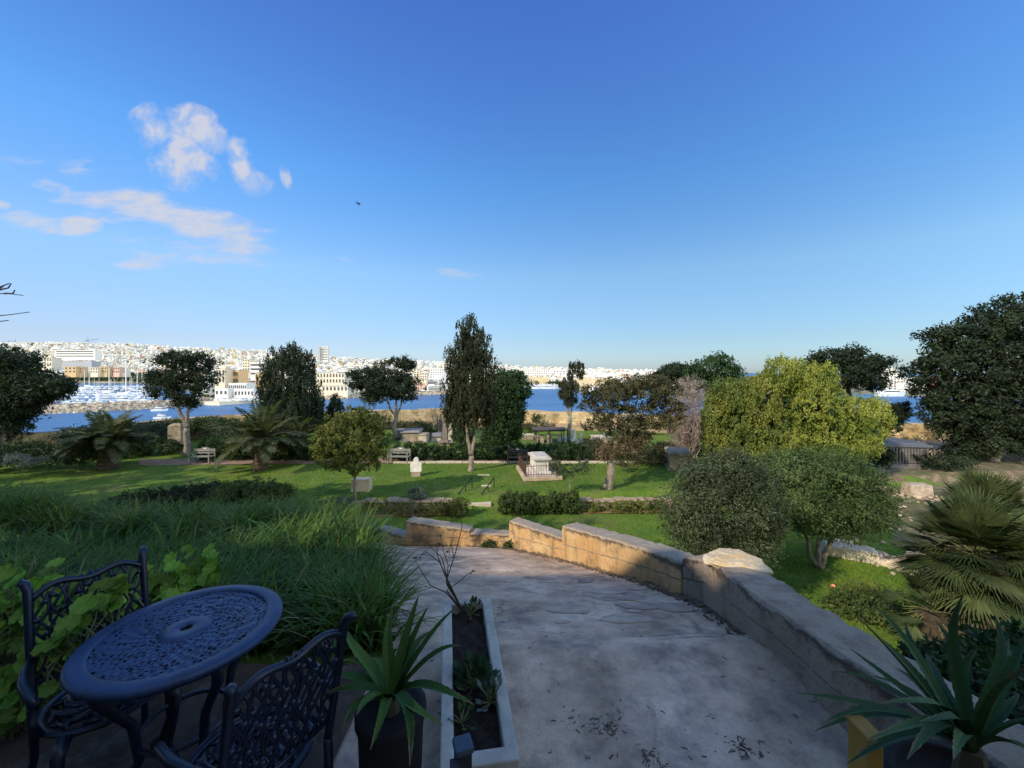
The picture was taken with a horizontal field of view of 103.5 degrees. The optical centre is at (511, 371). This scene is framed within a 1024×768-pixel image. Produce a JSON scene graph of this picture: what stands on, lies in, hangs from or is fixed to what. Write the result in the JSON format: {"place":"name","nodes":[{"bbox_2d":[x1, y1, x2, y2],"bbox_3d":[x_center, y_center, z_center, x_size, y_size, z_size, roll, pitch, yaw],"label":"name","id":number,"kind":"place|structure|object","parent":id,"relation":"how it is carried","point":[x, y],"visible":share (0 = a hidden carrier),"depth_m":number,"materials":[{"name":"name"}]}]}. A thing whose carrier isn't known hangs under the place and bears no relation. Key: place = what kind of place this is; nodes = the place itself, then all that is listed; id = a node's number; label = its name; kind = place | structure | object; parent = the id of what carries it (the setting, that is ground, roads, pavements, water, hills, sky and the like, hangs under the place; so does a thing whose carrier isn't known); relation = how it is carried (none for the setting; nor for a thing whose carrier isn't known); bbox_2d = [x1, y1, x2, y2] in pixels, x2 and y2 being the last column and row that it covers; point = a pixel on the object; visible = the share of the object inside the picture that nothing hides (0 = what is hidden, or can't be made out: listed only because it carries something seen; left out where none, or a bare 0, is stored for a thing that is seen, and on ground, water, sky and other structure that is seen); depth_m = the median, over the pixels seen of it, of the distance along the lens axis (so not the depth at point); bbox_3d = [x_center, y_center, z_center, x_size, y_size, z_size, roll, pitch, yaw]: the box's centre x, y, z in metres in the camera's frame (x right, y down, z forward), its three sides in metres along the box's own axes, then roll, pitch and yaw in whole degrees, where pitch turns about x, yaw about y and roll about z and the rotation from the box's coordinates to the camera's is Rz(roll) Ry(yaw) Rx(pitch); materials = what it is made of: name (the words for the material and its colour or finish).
{"place":"outdoors","nodes":[
{"label":"outdoors","id":0,"kind":"place"},
{"bbox_2d":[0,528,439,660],"bbox_3d":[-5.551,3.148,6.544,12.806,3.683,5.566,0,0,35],"label":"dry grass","id":1,"kind":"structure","parent":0,"point":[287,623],"depth_m":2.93,"materials":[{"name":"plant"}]},
{"bbox_2d":[139,458,618,464],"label":"garden path","id":2,"kind":"structure","parent":0,"point":[197,462],"depth_m":24.82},
{"bbox_2d":[21,373,983,431],"bbox_3d":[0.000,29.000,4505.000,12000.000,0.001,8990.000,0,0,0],"label":"sea","id":3,"kind":"structure","parent":0,"point":[545,399],"depth_m":336.71,"materials":[{"name":"liquid"}]},
{"bbox_2d":[43,397,212,413],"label":"breakwater rocks","id":4,"kind":"object","parent":3,"relation":"in","point":[97,406],"visible":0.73,"depth_m":299.23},
{"bbox_2d":[0,426,1023,667],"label":"ground","id":5,"kind":"structure","parent":0,"point":[278,654],"depth_m":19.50,"materials":[{"name":"plant"}]},
{"bbox_2d":[0,451,53,469],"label":"shrub","id":6,"kind":"object","parent":5,"relation":"on","point":[15,459],"visible":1,"depth_m":20.78,"materials":[{"name":"green plant"}]},
{"bbox_2d":[0,341,81,443],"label":"evergreen tree","id":7,"kind":"object","parent":5,"relation":"on","point":[29,392],"visible":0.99,"depth_m":24.55,"materials":[{"name":"green plant"}]},
{"bbox_2d":[0,557,93,739],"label":"geranium plant","id":8,"kind":"object","parent":5,"relation":"on","point":[13,721],"visible":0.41,"depth_m":1.97,"materials":[{"name":"green plant"}]},
{"bbox_2d":[0,434,183,467],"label":"shrub","id":9,"kind":"object","parent":5,"relation":"on","point":[45,449],"visible":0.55,"depth_m":22.91,"materials":[{"name":"green plant"}]},
{"bbox_2d":[40,410,160,470],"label":"date palm","id":10,"kind":"object","parent":5,"relation":"on","point":[104,434],"visible":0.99,"depth_m":22.49,"materials":[{"name":"green"}]},
{"bbox_2d":[48,415,282,442],"bbox_3d":[-24.232,4.601,28.947,9.709,2.359,10.858,0,0,28],"label":"shrub","id":11,"kind":"object","parent":5,"relation":"on","point":[160,429],"visible":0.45,"depth_m":30.36,"materials":[{"name":"green plant"}]},
{"bbox_2d":[96,478,236,513],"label":"shrub","id":12,"kind":"object","parent":5,"relation":"on","point":[176,492],"visible":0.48,"depth_m":15.69,"materials":[{"name":"green plant"}]},
{"bbox_2d":[162,423,183,452],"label":"stone pillar","id":13,"kind":"structure","parent":5,"relation":"on","point":[175,431],"depth_m":27.68,"materials":[{"name":"stone"}]},
{"bbox_2d":[136,348,226,456],"bbox_3d":[-21.864,2.025,26.638,5.261,7.101,2.972,0,0,0],"label":"umbrella tree","id":14,"kind":"object","parent":5,"relation":"on","point":[172,379],"visible":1,"depth_m":26.21,"materials":[{"name":"green plant"}]},
{"bbox_2d":[0,473,390,546],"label":"ornamental grass","id":15,"kind":"structure","parent":5,"relation":"on","point":[14,503],"depth_m":5.83,"materials":[{"name":"plant"}]},
{"bbox_2d":[0,497,412,580],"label":"ornamental grass","id":16,"kind":"structure","parent":5,"relation":"on","point":[341,526],"depth_m":4.73,"materials":[{"name":"plant"}]},
{"bbox_2d":[0,522,441,677],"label":"ornamental grass","id":17,"kind":"structure","parent":5,"relation":"on","point":[379,602],"depth_m":3.01,"materials":[{"name":"plant"}]},
{"bbox_2d":[73,409,391,441],"bbox_3d":[-21.876,4.498,34.349,22.691,2.168,4.548,0,0,-32],"label":"shrub","id":18,"kind":"object","parent":5,"relation":"on","point":[195,426],"visible":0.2,"depth_m":32.87,"materials":[{"name":"green plant"}]},
{"bbox_2d":[196,475,297,506],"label":"shrub","id":19,"kind":"object","parent":5,"relation":"on","point":[253,487],"visible":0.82,"depth_m":14.87,"materials":[{"name":"green plant"}]},
{"bbox_2d":[193,434,323,460],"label":"hedge","id":20,"kind":"object","parent":5,"relation":"on","point":[277,455],"visible":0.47,"depth_m":25.13,"materials":[{"name":"green plant"}]},
{"bbox_2d":[212,399,313,470],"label":"date palm","id":21,"kind":"object","parent":5,"relation":"on","point":[264,440],"visible":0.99,"depth_m":22.49,"materials":[{"name":"green"}]},
{"bbox_2d":[252,338,326,438],"bbox_3d":[-15.292,1.627,27.964,5.028,7.968,2.962,0,0,0],"label":"cypress clump","id":22,"kind":"object","parent":5,"relation":"on","point":[297,396],"visible":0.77,"depth_m":27.52,"materials":[{"name":"green plant"}]},
{"bbox_2d":[273,416,323,453],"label":"date palm","id":23,"kind":"object","parent":5,"relation":"on","point":[302,426],"visible":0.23,"depth_m":26.22,"materials":[{"name":"green"}]},
{"bbox_2d":[324,392,345,443],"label":"cypress","id":24,"kind":"object","parent":5,"relation":"on","point":[331,407],"visible":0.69,"depth_m":30.84,"materials":[{"name":"green plant"}]},
{"bbox_2d":[308,405,393,500],"bbox_3d":[-6.911,3.481,17.273,3.743,4.150,2.196,0,0,0],"label":"citrus tree","id":25,"kind":"object","parent":5,"relation":"on","point":[364,448],"visible":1,"depth_m":17.03,"materials":[{"name":"green plant"}]},
{"bbox_2d":[351,477,371,491],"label":"stone block","id":26,"kind":"structure","parent":5,"relation":"on","point":[363,484],"depth_m":18.70,"materials":[{"name":"stone"}]},
{"bbox_2d":[359,390,387,430],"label":"tree","id":27,"kind":"object","parent":5,"relation":"on","point":[366,399],"visible":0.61,"depth_m":33.71,"materials":[{"name":"green plant"}]},
{"bbox_2d":[343,354,424,439],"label":"umbrella tree","id":28,"kind":"object","parent":5,"relation":"on","point":[378,383],"visible":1,"depth_m":32.53,"materials":[{"name":"green plant"}]},
{"bbox_2d":[351,497,454,510],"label":"wall","id":29,"kind":"structure","parent":5,"relation":"on","point":[400,500],"depth_m":17.23,"materials":[{"name":"stone"}]},
{"bbox_2d":[399,428,423,442],"bbox_3d":[-8.106,5.149,32.840,1.690,0.903,2.400,0,0,-4],"label":"chest tomb","id":30,"kind":"object","parent":5,"relation":"on","point":[410,434],"visible":0.8,"depth_m":31.85,"materials":[{"name":"stone"}]},
{"bbox_2d":[360,510,466,516],"bbox_3d":[-4.209,5.910,17.162,4.648,0.001,1.231,0,0,-5],"label":"soil bed","id":31,"kind":"object","parent":5,"relation":"on","point":[421,514],"visible":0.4,"depth_m":16.71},
{"bbox_2d":[361,498,451,516],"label":"hedge","id":32,"kind":"object","parent":31,"relation":"on","point":[399,508],"visible":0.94,"depth_m":16.67,"materials":[{"name":"green plant"}]},
{"bbox_2d":[445,496,471,517],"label":"shrub","id":33,"kind":"object","parent":31,"relation":"on","point":[458,508],"visible":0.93,"depth_m":16.52,"materials":[{"name":"green plant"}]},
{"bbox_2d":[439,312,499,470],"bbox_3d":[-2.384,1.163,22.540,3.409,9.020,2.610,0,0,0],"label":"cypress tree","id":34,"kind":"object","parent":5,"relation":"on","point":[467,402],"visible":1,"depth_m":22.14,"materials":[{"name":"green plant"}]},
{"bbox_2d":[485,362,534,448],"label":"evergreen tree","id":35,"kind":"object","parent":5,"relation":"on","point":[513,395],"visible":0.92,"depth_m":26.49,"materials":[{"name":"green plant"}]},
{"bbox_2d":[10,408,1012,454],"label":"bastion wall","id":36,"kind":"structure","parent":5,"relation":"on","point":[916,431],"depth_m":37.51,"materials":[{"name":"stone"}]},
{"bbox_2d":[393,461,634,463],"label":"kerb","id":37,"kind":"structure","parent":5,"relation":"on","point":[426,462],"depth_m":24.43,"materials":[{"name":"stone"}]},
{"bbox_2d":[496,486,582,516],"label":"hedge","id":38,"kind":"object","parent":5,"relation":"on","point":[521,500],"visible":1,"depth_m":16.76,"materials":[{"name":"green plant"}]},
{"bbox_2d":[516,451,562,481],"bbox_3d":[1.410,5.045,21.875,2.016,1.110,2.753,0,0,-7],"label":"chest tomb","id":39,"kind":"object","parent":5,"relation":"on","point":[538,459],"visible":0.81,"depth_m":21.37,"materials":[{"name":"stone"}]},
{"bbox_2d":[518,452,559,476],"bbox_3d":[1.410,5.040,21.875,1.782,0.820,2.522,0,0,-7],"label":"iron railing","id":40,"kind":"object","parent":39,"relation":"on","point":[522,465],"visible":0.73,"depth_m":21.14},
{"bbox_2d":[387,438,705,460],"bbox_3d":[2.196,5.020,25.386,20.301,1.724,1.552,0,0,0],"label":"hedge","id":41,"kind":"object","parent":5,"relation":"on","point":[498,453],"visible":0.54,"depth_m":25.15,"materials":[{"name":"green plant"}]},
{"bbox_2d":[557,359,585,441],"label":"thin cypress","id":42,"kind":"object","parent":5,"relation":"on","point":[566,394],"visible":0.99,"depth_m":31.81,"materials":[{"name":"green plant"}]},
{"bbox_2d":[548,455,595,494],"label":"sapling","id":43,"kind":"object","parent":5,"relation":"on","point":[559,470],"visible":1,"depth_m":18.18,"materials":[{"name":"green plant"}]},
{"bbox_2d":[577,508,665,513],"bbox_3d":[4.883,5.910,17.274,4.649,0.001,0.731,0,0,-3],"label":"soil bed","id":44,"kind":"object","parent":5,"relation":"on","point":[609,511],"visible":0.2,"depth_m":17.07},
{"bbox_2d":[578,496,667,514],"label":"hedge","id":45,"kind":"object","parent":44,"relation":"on","point":[631,504],"visible":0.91,"depth_m":16.97,"materials":[{"name":"green plant"}]},
{"bbox_2d":[581,496,671,508],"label":"wall","id":46,"kind":"structure","parent":5,"relation":"on","point":[589,500],"depth_m":17.43,"materials":[{"name":"stone"}]},
{"bbox_2d":[576,436,677,470],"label":"shrub","id":47,"kind":"object","parent":5,"relation":"on","point":[627,465],"visible":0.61,"depth_m":23.57,"materials":[{"name":"green plant"}]},
{"bbox_2d":[574,371,688,489],"bbox_3d":[5.633,2.833,19.071,5.523,5.759,2.700,0,0,0],"label":"tree","id":48,"kind":"object","parent":5,"relation":"on","point":[612,395],"visible":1,"depth_m":18.79,"materials":[{"name":"green plant"}]},
{"bbox_2d":[647,361,691,413],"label":"evergreen tree","id":49,"kind":"object","parent":5,"relation":"on","point":[674,370],"visible":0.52,"depth_m":35.22,"materials":[{"name":"green plant"}]},
{"bbox_2d":[663,446,692,470],"bbox_3d":[9.427,4.998,22.949,1.365,1.203,2.040,0,0,14],"label":"chest tomb","id":50,"kind":"object","parent":5,"relation":"on","point":[676,451],"visible":0.66,"depth_m":22.19,"materials":[{"name":"stone"}]},
{"bbox_2d":[658,373,712,457],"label":"bare shrub","id":51,"kind":"object","parent":5,"relation":"on","point":[687,436],"visible":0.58,"depth_m":24.66,"materials":[{"name":"plant"}]},
{"bbox_2d":[360,516,1023,767],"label":"parapet wall","id":52,"kind":"structure","parent":5,"relation":"on","point":[807,642],"depth_m":2.78,"materials":[{"name":"stone"}]},
{"bbox_2d":[703,548,772,573],"bbox_3d":[1.870,1.571,3.376,0.505,0.081,0.383,0,0,24],"label":"rock slab","id":53,"kind":"object","parent":52,"relation":"on","point":[724,557],"visible":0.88,"depth_m":3.31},
{"bbox_2d":[673,350,746,400],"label":"evergreen tree","id":54,"kind":"object","parent":5,"relation":"on","point":[720,363],"visible":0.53,"depth_m":33.25,"materials":[{"name":"green plant"}]},
{"bbox_2d":[651,441,803,577],"bbox_3d":[5.005,3.810,9.589,3.306,4.324,2.258,0,0,0],"label":"olive tree","id":55,"kind":"object","parent":5,"relation":"on","point":[707,532],"visible":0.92,"depth_m":9.23,"materials":[{"name":"green plant"}]},
{"bbox_2d":[697,352,897,469],"bbox_3d":[14.058,2.344,20.725,9.738,6.659,4.281,0,0,0],"label":"pepper tree","id":56,"kind":"object","parent":5,"relation":"on","point":[800,403],"visible":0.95,"depth_m":19.46,"materials":[{"name":"green plant"}]},
{"bbox_2d":[750,436,913,569],"bbox_3d":[9.423,3.997,12.122,4.548,4.000,2.994,0,0,16],"label":"olive tree","id":57,"kind":"object","parent":5,"relation":"on","point":[849,506],"visible":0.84,"depth_m":11.70,"materials":[{"name":"green plant"}]},
{"bbox_2d":[792,341,902,397],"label":"evergreen tree","id":58,"kind":"object","parent":5,"relation":"on","point":[856,367],"visible":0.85,"depth_m":29.16,"materials":[{"name":"green plant"}]},
{"bbox_2d":[820,540,881,565],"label":"stone block","id":59,"kind":"structure","parent":5,"relation":"on","point":[866,555],"depth_m":12.66,"materials":[{"name":"stone"}]},
{"bbox_2d":[814,587,912,624],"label":"shrub","id":60,"kind":"object","parent":5,"relation":"on","point":[870,612],"visible":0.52,"depth_m":9.88,"materials":[{"name":"green plant"}]},
{"bbox_2d":[825,581,941,632],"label":"shrub","id":61,"kind":"object","parent":5,"relation":"on","point":[858,606],"visible":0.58,"depth_m":9.86,"materials":[{"name":"green plant"}]},
{"bbox_2d":[875,402,904,432],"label":"shrub","id":62,"kind":"object","parent":5,"relation":"on","point":[900,415],"visible":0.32,"depth_m":25.61,"materials":[{"name":"green plant"}]},
{"bbox_2d":[867,436,937,468],"bbox_3d":[21.917,4.649,23.627,2.860,1.403,3.120,0,0,8],"label":"chest tomb","id":63,"kind":"object","parent":5,"relation":"on","point":[905,448],"visible":0.38,"depth_m":22.27,"materials":[{"name":"stone"}]},
{"bbox_2d":[892,399,916,422],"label":"shrub","id":64,"kind":"object","parent":5,"relation":"on","point":[905,408],"visible":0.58,"depth_m":26.69,"materials":[{"name":"green plant"}]},
{"bbox_2d":[900,482,933,496],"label":"stone block","id":65,"kind":"structure","parent":5,"relation":"on","point":[911,489],"depth_m":18.37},
{"bbox_2d":[834,439,1023,574],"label":"rubble","id":66,"kind":"object","parent":5,"relation":"on","point":[884,557],"visible":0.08,"depth_m":13.81,"materials":[{"name":"stone"}]},
{"bbox_2d":[878,567,994,646],"bbox_3d":[8.822,5.043,8.536,1.816,1.814,1.869,0,0,0],"label":"fan palm","id":67,"kind":"object","parent":5,"relation":"on","point":[929,614],"visible":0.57,"depth_m":8.46,"materials":[{"name":"green"}]},
{"bbox_2d":[880,484,1023,637],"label":"fan palm","id":68,"kind":"object","parent":5,"relation":"on","point":[973,572],"visible":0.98,"depth_m":8.03,"materials":[{"name":"green"}]},
{"bbox_2d":[891,291,1023,461],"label":"evergreen tree","id":69,"kind":"object","parent":5,"relation":"on","point":[978,411],"visible":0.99,"depth_m":23.32,"materials":[{"name":"green plant"}]},
{"bbox_2d":[896,614,1023,725],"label":"shrub","id":70,"kind":"object","parent":5,"relation":"on","point":[984,642],"visible":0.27,"depth_m":3.09,"materials":[{"name":"green plant"}]},
{"bbox_2d":[936,443,996,462],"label":"shrub","id":71,"kind":"object","parent":5,"relation":"on","point":[979,454],"visible":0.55,"depth_m":23.73,"materials":[{"name":"green plant"}]},
{"bbox_2d":[910,464,1023,620],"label":"fan palm","id":72,"kind":"object","parent":5,"relation":"on","point":[979,480],"visible":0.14,"depth_m":9.06,"materials":[{"name":"green"}]},
{"bbox_2d":[0,0,1023,373],"label":"sky","id":73,"kind":"structure","parent":0,"point":[608,184],"materials":[{"name":"blue"}]},
{"bbox_2d":[31,345,1017,397],"bbox_3d":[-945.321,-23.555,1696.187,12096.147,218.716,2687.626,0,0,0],"label":"hills","id":74,"kind":"structure","parent":0,"point":[852,390],"depth_m":1030.27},
{"bbox_2d":[40,356,61,370],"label":"hotel","id":75,"kind":"structure","parent":74,"relation":"on","point":[54,362],"depth_m":823.73,"materials":[{"name":"beige"}]},
{"bbox_2d":[55,350,101,359],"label":"building","id":76,"kind":"structure","parent":74,"relation":"on","point":[80,354],"depth_m":1180.00,"materials":[{"name":"white"}]},
{"bbox_2d":[62,361,100,368],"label":"warehouse","id":77,"kind":"structure","parent":74,"relation":"on","point":[84,363],"depth_m":900.00,"materials":[{"name":"grey"}]},
{"bbox_2d":[214,366,234,388],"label":"villa","id":78,"kind":"object","parent":74,"relation":"on","point":[227,379],"visible":0.65,"depth_m":420.76,"materials":[{"name":"beige"}]},
{"bbox_2d":[25,343,613,398],"bbox_3d":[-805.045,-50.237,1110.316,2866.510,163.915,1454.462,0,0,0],"label":"distant trees","id":79,"kind":"object","parent":74,"relation":"on","point":[133,376],"visible":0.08,"depth_m":1034.98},
{"bbox_2d":[0,341,656,381],"bbox_3d":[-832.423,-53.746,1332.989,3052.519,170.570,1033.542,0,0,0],"label":"distant houses","id":80,"kind":"structure","parent":74,"relation":"on","point":[113,357],"depth_m":1455.69,"materials":[{"name":"white"}]},
{"bbox_2d":[317,373,348,390],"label":"palazzo","id":81,"kind":"structure","parent":74,"relation":"on","point":[334,378],"depth_m":455.00,"materials":[{"name":"beige"}]},
{"bbox_2d":[322,385,350,398],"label":"arcade","id":82,"kind":"object","parent":74,"relation":"on","point":[343,390],"visible":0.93,"depth_m":436.00,"materials":[{"name":"beige"}]},
{"bbox_2d":[333,543,847,767],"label":"path","id":83,"kind":"structure","parent":0,"point":[689,672],"depth_m":2.24,"materials":[{"name":"concrete"}]},
{"bbox_2d":[0,664,377,767],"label":"terrace","id":84,"kind":"structure","parent":83,"relation":"on","point":[108,746],"depth_m":1.89,"materials":[{"name":"concrete"}]},
{"bbox_2d":[16,545,184,767],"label":"garden chair","id":85,"kind":"object","parent":84,"relation":"on","point":[29,678],"visible":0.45,"depth_m":1.64,"materials":[{"name":"blue paint"}]},
{"bbox_2d":[29,573,143,685],"bbox_3d":[-1.835,1.101,1.744,0.217,0.338,0.343,0,0,0],"label":"geranium plant","id":86,"kind":"object","parent":85,"relation":"on","point":[60,643],"visible":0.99,"depth_m":1.68,"materials":[{"name":"green plant"}]},
{"bbox_2d":[97,543,221,662],"bbox_3d":[-2.038,1.403,2.354,0.377,0.658,0.584,0,0,37],"label":"geranium plant","id":87,"kind":"object","parent":84,"relation":"on","point":[202,570],"visible":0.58,"depth_m":2.40,"materials":[{"name":"green plant"}]},
{"bbox_2d":[60,585,282,767],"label":"garden table","id":88,"kind":"object","parent":84,"relation":"on","point":[103,687],"visible":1,"depth_m":1.58,"materials":[{"name":"paint"}]},
{"bbox_2d":[153,611,357,767],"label":"garden chair","id":89,"kind":"object","parent":84,"relation":"on","point":[283,744],"visible":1,"depth_m":1.30,"materials":[{"name":"blue paint"}]},
{"bbox_2d":[354,681,425,767],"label":"plant pot","id":90,"kind":"object","parent":83,"relation":"on","point":[389,748],"visible":0.62,"depth_m":1.38,"materials":[{"name":"black"}]},
{"bbox_2d":[324,595,474,765],"bbox_3d":[-0.478,1.080,1.534,0.436,0.414,0.793,0,0,-30],"label":"agave plant","id":91,"kind":"object","parent":90,"relation":"in","point":[385,683],"visible":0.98,"depth_m":1.47,"materials":[{"name":"green plant"}]},
{"bbox_2d":[450,733,473,767],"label":"rail post","id":92,"kind":"object","parent":83,"relation":"on","point":[463,747],"visible":1,"depth_m":1.21,"materials":[{"name":"black metal"}]},
{"bbox_2d":[440,597,519,767],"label":"planter trough","id":93,"kind":"object","parent":83,"relation":"on","point":[493,738],"visible":0.7,"depth_m":1.73,"materials":[{"name":"beige concrete"}]},
{"bbox_2d":[413,511,475,612],"bbox_3d":[-0.414,1.146,2.441,0.400,0.583,0.097,0,0,0],"label":"bare plant","id":94,"kind":"object","parent":93,"relation":"in","point":[456,602],"visible":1,"depth_m":2.41,"materials":[{"name":"brown plant"}]},
{"bbox_2d":[438,700,475,730],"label":"potted plant","id":95,"kind":"object","parent":93,"relation":"on","point":[462,720],"visible":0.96,"depth_m":1.65,"materials":[{"name":"green plant"}]},
{"bbox_2d":[452,650,500,699],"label":"potted plant","id":96,"kind":"object","parent":93,"relation":"on","point":[477,666],"visible":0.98,"depth_m":1.84,"materials":[{"name":"green plant"}]},
{"bbox_2d":[475,672,502,711],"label":"potted plant","id":97,"kind":"object","parent":93,"relation":"on","point":[489,698],"visible":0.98,"depth_m":1.74,"materials":[{"name":"green plant"}]},
{"bbox_2d":[524,570,698,623],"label":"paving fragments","id":98,"kind":"object","parent":83,"relation":"on","point":[668,603],"visible":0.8,"depth_m":3.57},
{"bbox_2d":[467,545,792,767],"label":"leaf litter","id":99,"kind":"object","parent":83,"relation":"on","point":[697,604],"visible":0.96,"depth_m":2.99,"materials":[{"name":"plant"}]},
{"bbox_2d":[846,715,882,767],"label":"yellow post","id":100,"kind":"object","parent":83,"relation":"on","point":[861,729],"visible":0.73,"depth_m":1.13,"materials":[{"name":"paint"}]},
{"bbox_2d":[883,738,997,767],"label":"plant pot","id":101,"kind":"object","parent":83,"relation":"on","point":[931,753],"visible":0.64,"depth_m":1.36,"materials":[{"name":"black"}]},
{"bbox_2d":[798,595,1023,767],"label":"agave plant","id":102,"kind":"object","parent":101,"relation":"in","point":[965,726],"visible":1,"depth_m":1.24,"materials":[{"name":"green plant"}]},
{"bbox_2d":[866,452,1023,583],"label":"dirt ground","id":103,"kind":"structure","parent":0,"point":[1011,467],"depth_m":20.83,"materials":[{"name":"soil"}]},
{"bbox_2d":[870,444,899,469],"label":"shrub","id":104,"kind":"object","parent":103,"relation":"on","point":[884,459],"visible":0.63,"depth_m":20.78,"materials":[{"name":"green plant"}]},
{"bbox_2d":[910,450,979,471],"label":"shrub","id":105,"kind":"object","parent":103,"relation":"on","point":[937,459],"visible":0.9,"depth_m":21.54,"materials":[{"name":"green plant"}]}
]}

